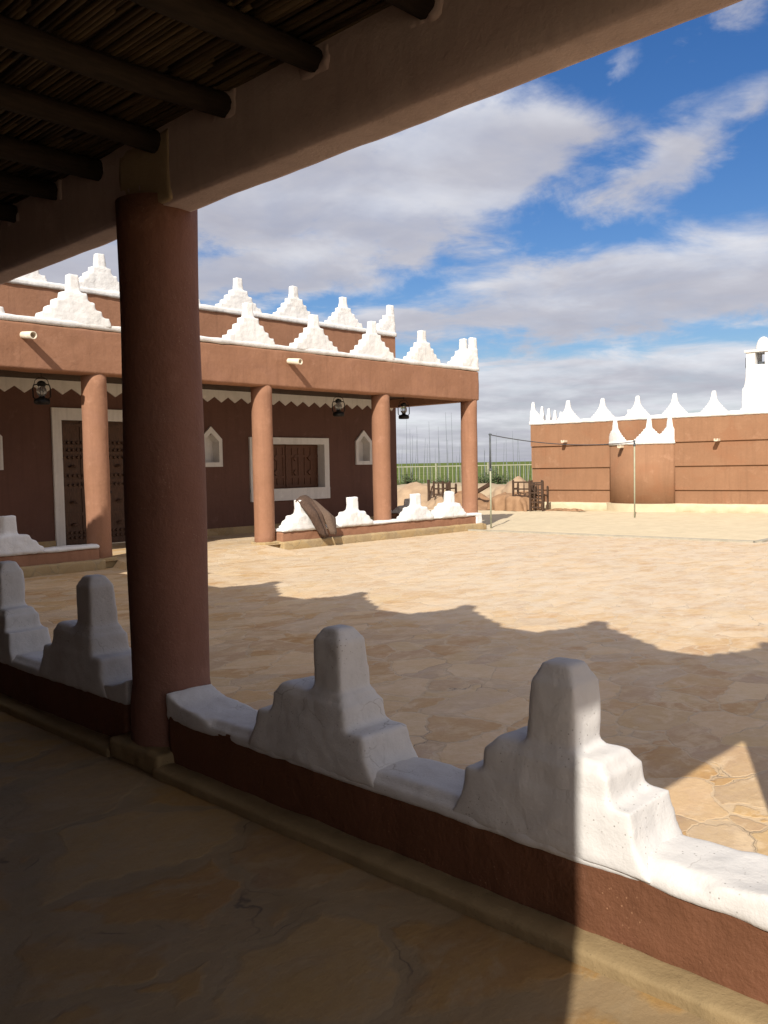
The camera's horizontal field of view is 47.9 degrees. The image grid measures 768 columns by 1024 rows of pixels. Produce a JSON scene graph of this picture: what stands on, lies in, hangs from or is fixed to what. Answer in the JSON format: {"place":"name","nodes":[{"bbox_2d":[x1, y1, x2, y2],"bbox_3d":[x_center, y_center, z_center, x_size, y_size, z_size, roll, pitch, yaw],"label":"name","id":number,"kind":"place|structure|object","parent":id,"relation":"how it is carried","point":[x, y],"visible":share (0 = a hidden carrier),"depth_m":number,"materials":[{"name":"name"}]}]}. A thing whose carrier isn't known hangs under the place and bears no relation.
{"place":"outdoors","nodes":[
{"label":"outdoors","id":0,"kind":"place"},
{"bbox_2d":[0,711,710,1023],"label":"arcade floor","id":1,"kind":"structure","parent":0,"point":[130,894],"depth_m":2.81,"materials":[{"name":"beige stone"}]},
{"bbox_2d":[24,531,767,855],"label":"courtyard","id":2,"kind":"structure","parent":0,"point":[465,634],"depth_m":8.27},
{"bbox_2d":[0,515,105,577],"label":"wall","id":3,"kind":"structure","parent":2,"relation":"on","point":[29,555],"depth_m":13.66,"materials":[{"name":"paint"}]},
{"bbox_2d":[0,561,131,756],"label":"wall","id":4,"kind":"structure","parent":2,"relation":"on","point":[72,682],"depth_m":5.01,"materials":[{"name":"white paint"}]},
{"bbox_2d":[113,545,307,568],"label":"ramp","id":5,"kind":"structure","parent":2,"relation":"on","point":[236,555],"depth_m":15.81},
{"bbox_2d":[0,0,742,774],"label":"arcade building","id":6,"kind":"structure","parent":2,"relation":"on","point":[142,132],"depth_m":3.81,"materials":[{"name":"brown paint"}]},
{"bbox_2d":[152,624,767,1023],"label":"wall","id":7,"kind":"structure","parent":2,"relation":"on","point":[553,827],"depth_m":2.84,"materials":[{"name":"white paint"}]},
{"bbox_2d":[39,0,767,463],"label":"sky","id":8,"kind":"structure","parent":0,"point":[597,225],"materials":[{"name":"blue"}]},
{"bbox_2d":[397,461,531,480],"bbox_3d":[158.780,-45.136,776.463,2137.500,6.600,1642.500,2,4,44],"label":"field","id":9,"kind":"structure","parent":0,"point":[509,466],"depth_m":227.50,"materials":[{"name":"green plant"}]},
{"bbox_2d":[397,473,531,483],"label":"grass","id":10,"kind":"structure","parent":0,"point":[456,479],"depth_m":72.27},
{"bbox_2d":[428,509,767,539],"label":"sand","id":11,"kind":"structure","parent":0,"point":[742,526],"depth_m":22.87,"materials":[{"name":"beige sand"}]},
{"bbox_2d":[397,482,440,508],"bbox_3d":[1.361,-0.693,34.198,3.560,1.007,2.536,2,4,44],"label":"canvas pile","id":12,"kind":"object","parent":11,"relation":"on","point":[405,491],"visible":0.31,"depth_m":33.55,"materials":[{"name":"beige fabric"}]},
{"bbox_2d":[427,480,432,500],"bbox_3d":[1.766,-0.687,32.850,0.290,1.088,0.140,2,4,44],"label":"timber post","id":13,"kind":"object","parent":11,"relation":"on","point":[428,489],"visible":0.83,"depth_m":32.86,"materials":[{"name":"brown wood"}]},
{"bbox_2d":[425,492,454,508],"bbox_3d":[2.356,-0.466,32.696,1.984,0.674,1.541,2,4,44],"label":"canvas pile","id":14,"kind":"object","parent":11,"relation":"on","point":[432,503],"visible":0.27,"depth_m":32.46,"materials":[{"name":"beige fabric"}]},
{"bbox_2d":[433,481,447,496],"bbox_3d":[2.132,-0.879,32.470,0.480,0.610,0.430,1,4,34],"label":"wooden frame","id":15,"kind":"object","parent":14,"relation":"on","point":[438,488],"visible":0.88,"depth_m":32.39,"materials":[{"name":"brown wood"}]},
{"bbox_2d":[454,491,489,509],"bbox_3d":[3.248,-0.468,32.125,2.579,0.706,1.769,2,4,44],"label":"canvas pile","id":16,"kind":"object","parent":11,"relation":"on","point":[483,500],"visible":0.24,"depth_m":31.71,"materials":[{"name":"brown fabric"}]},
{"bbox_2d":[442,481,456,495],"bbox_3d":[2.423,-0.882,32.051,0.430,0.570,0.420,-4,4,-45],"label":"wooden frame","id":17,"kind":"object","parent":16,"relation":"on","point":[449,488],"visible":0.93,"depth_m":32.00,"materials":[{"name":"brown wood"}]},
{"bbox_2d":[478,483,489,492],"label":"beam","id":18,"kind":"structure","parent":16,"relation":"on","point":[483,487],"depth_m":30.88,"materials":[{"name":"brown wood"}]},
{"bbox_2d":[489,434,491,527],"bbox_3d":[2.732,-0.770,22.131,0.065,2.470,0.090,2,4,44],"label":"net pole","id":19,"kind":"object","parent":11,"relation":"on","point":[490,469],"visible":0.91,"depth_m":22.10,"materials":[{"name":"grey metal"}]},
{"bbox_2d":[491,435,633,444],"bbox_3d":[4.990,-1.962,23.578,5.476,0.283,0.026,-3,4,-33],"label":"cord","id":20,"kind":"object","parent":19,"relation":"hanging from","point":[560,444],"visible":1,"depth_m":23.48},
{"bbox_2d":[486,476,527,498],"bbox_3d":[4.840,-0.771,32.785,3.210,1.184,1.956,2,4,44],"label":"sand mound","id":21,"kind":"object","parent":11,"relation":"on","point":[507,488],"visible":0.27,"depth_m":32.35,"materials":[{"name":"beige sand"}]},
{"bbox_2d":[487,491,541,511],"bbox_3d":[4.686,-0.407,30.676,1.842,0.683,1.512,2,4,44],"label":"tarp stack","id":22,"kind":"object","parent":11,"relation":"on","point":[505,501],"visible":0.79,"depth_m":30.18,"materials":[{"name":"beige fabric"}]},
{"bbox_2d":[512,480,533,497],"bbox_3d":[4.899,-0.825,30.300,0.700,0.630,0.480,1,4,34],"label":"wooden frame","id":23,"kind":"object","parent":22,"relation":"on","point":[518,488],"visible":0.88,"depth_m":30.15,"materials":[{"name":"brown wood"}]},
{"bbox_2d":[531,480,541,497],"bbox_3d":[5.362,-0.799,30.205,0.420,0.650,0.380,0,3,17],"label":"wooden frame","id":24,"kind":"object","parent":22,"relation":"on","point":[532,489],"visible":0.62,"depth_m":30.05,"materials":[{"name":"brown wood"}]},
{"bbox_2d":[529,480,548,510],"bbox_3d":[5.327,-0.571,29.699,0.540,1.050,0.500,1,4,34],"label":"wooden frame","id":25,"kind":"object","parent":11,"relation":"on","point":[535,507],"visible":1,"depth_m":29.57,"materials":[{"name":"brown wood"}]},
{"bbox_2d":[545,508,583,511],"bbox_3d":[6.162,-0.083,29.400,1.631,0.096,0.437,2,4,44],"label":"loose cloth","id":26,"kind":"object","parent":11,"relation":"on","point":[565,509],"visible":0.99,"depth_m":29.29,"materials":[{"name":"beige fabric"}]},
{"label":"ground","id":27,"kind":"structure","parent":0,"visible":0},
{"bbox_2d":[0,253,478,567],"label":"porch building","id":28,"kind":"structure","parent":27,"relation":"on","point":[279,438],"depth_m":17.89,"materials":[{"name":"paint"}]},
{"bbox_2d":[32,377,50,404],"bbox_3d":[-5.778,-2.180,14.568,0.257,0.720,0.257,1,4,34],"label":"lantern","id":29,"kind":"object","parent":28,"relation":"hanging from","point":[41,393],"visible":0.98,"depth_m":14.53,"materials":[{"name":"black metal"}]},
{"bbox_2d":[61,421,124,544],"bbox_3d":[-5.782,-0.608,17.987,0.175,2.525,2.010,2,4,44],"label":"door","id":30,"kind":"structure","parent":28,"relation":"in","point":[72,436],"depth_m":17.60,"materials":[{"name":"brown wood"}]},
{"bbox_2d":[111,532,276,560],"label":"porch floor","id":31,"kind":"structure","parent":28,"relation":"attached to","point":[227,541],"depth_m":17.61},
{"bbox_2d":[249,437,329,501],"bbox_3d":[-2.403,-1.069,21.477,0.360,1.540,2.530,2,4,44],"label":"window","id":32,"kind":"structure","parent":28,"relation":"in","point":[301,465],"depth_m":21.79,"materials":[{"name":"brown wood"}]},
{"bbox_2d":[332,396,344,416],"bbox_3d":[-1.030,-2.523,19.508,0.257,0.720,0.257,1,4,34],"label":"lantern","id":33,"kind":"object","parent":28,"relation":"hanging from","point":[338,408],"visible":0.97,"depth_m":19.46,"materials":[{"name":"black metal"}]},
{"bbox_2d":[398,397,409,418],"bbox_3d":[0.479,-2.632,21.077,0.257,0.720,0.257,1,4,34],"label":"lantern","id":34,"kind":"object","parent":28,"relation":"hanging from","point":[403,410],"visible":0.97,"depth_m":21.03,"materials":[{"name":"black metal"}]},
{"bbox_2d":[275,491,486,549],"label":"wall","id":35,"kind":"structure","parent":27,"relation":"on","point":[410,517],"depth_m":19.23,"materials":[{"name":"paint"}]},
{"bbox_2d":[293,495,336,537],"bbox_3d":[-1.429,0.083,17.887,0.732,0.882,0.805,2,4,44],"label":"rug","id":36,"kind":"object","parent":35,"relation":"hanging from","point":[316,512],"visible":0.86,"depth_m":17.72,"materials":[{"name":"brown fabric"}]},
{"bbox_2d":[406,419,406,473],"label":"thin rod","id":37,"kind":"object","parent":27,"relation":"on","point":[406,445],"visible":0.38,"depth_m":43.56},
{"bbox_2d":[397,472,424,484],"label":"bush","id":38,"kind":"object","parent":27,"relation":"on","point":[407,479],"visible":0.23,"depth_m":40.35,"materials":[{"name":"green plant"}]},
{"bbox_2d":[412,436,412,477],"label":"thin rod","id":39,"kind":"object","parent":27,"relation":"on","point":[412,456],"visible":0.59,"depth_m":43.58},
{"bbox_2d":[429,475,450,482],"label":"bush","id":40,"kind":"object","parent":27,"relation":"on","point":[439,479],"visible":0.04,"depth_m":40.29,"materials":[{"name":"green plant"}]},
{"bbox_2d":[397,482,505,495],"bbox_3d":[2.926,-0.819,37.130,11.044,0.895,3.263,2,4,44],"label":"sand mound","id":41,"kind":"object","parent":27,"relation":"on","point":[485,492],"visible":0.19,"depth_m":35.49,"materials":[{"name":"beige sand"}]},
{"bbox_2d":[451,417,452,465],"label":"thin rod","id":42,"kind":"object","parent":27,"relation":"on","point":[452,445],"visible":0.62,"depth_m":43.40,"materials":[{"name":"grey metal"}]},
{"bbox_2d":[399,462,531,483],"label":"railing fence","id":43,"kind":"object","parent":27,"relation":"on","point":[436,466],"visible":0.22,"depth_m":41.76,"materials":[{"name":"green metal"}]},
{"bbox_2d":[478,468,512,483],"bbox_3d":[5.155,-1.332,40.217,1.776,1.546,1.999,-2,3,-9],"label":"bush","id":44,"kind":"object","parent":27,"relation":"on","point":[486,479],"visible":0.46,"depth_m":40.00,"materials":[{"name":"green plant"}]},
{"bbox_2d":[512,431,513,478],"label":"thin rod","id":45,"kind":"object","parent":27,"relation":"on","point":[513,459],"visible":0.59,"depth_m":43.16,"materials":[{"name":"grey metal"}]},
{"bbox_2d":[517,442,517,475],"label":"thin rod","id":46,"kind":"object","parent":27,"relation":"on","point":[517,458],"visible":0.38,"depth_m":43.18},
{"bbox_2d":[468,529,767,542],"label":"kerb","id":47,"kind":"structure","parent":27,"relation":"on","point":[701,539],"depth_m":18.62,"materials":[{"name":"grey concrete"}]},
{"bbox_2d":[633,440,635,517],"bbox_3d":[7.295,-0.930,25.150,0.065,2.310,0.090,2,4,44],"label":"net pole","id":48,"kind":"object","parent":27,"relation":"on","point":[634,444],"visible":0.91,"depth_m":25.12,"materials":[{"name":"grey metal"}]},
{"bbox_2d":[529,337,767,512],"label":"fortified building","id":49,"kind":"structure","parent":27,"relation":"on","point":[711,456],"depth_m":27.81,"materials":[{"name":"paint"}]}
]}

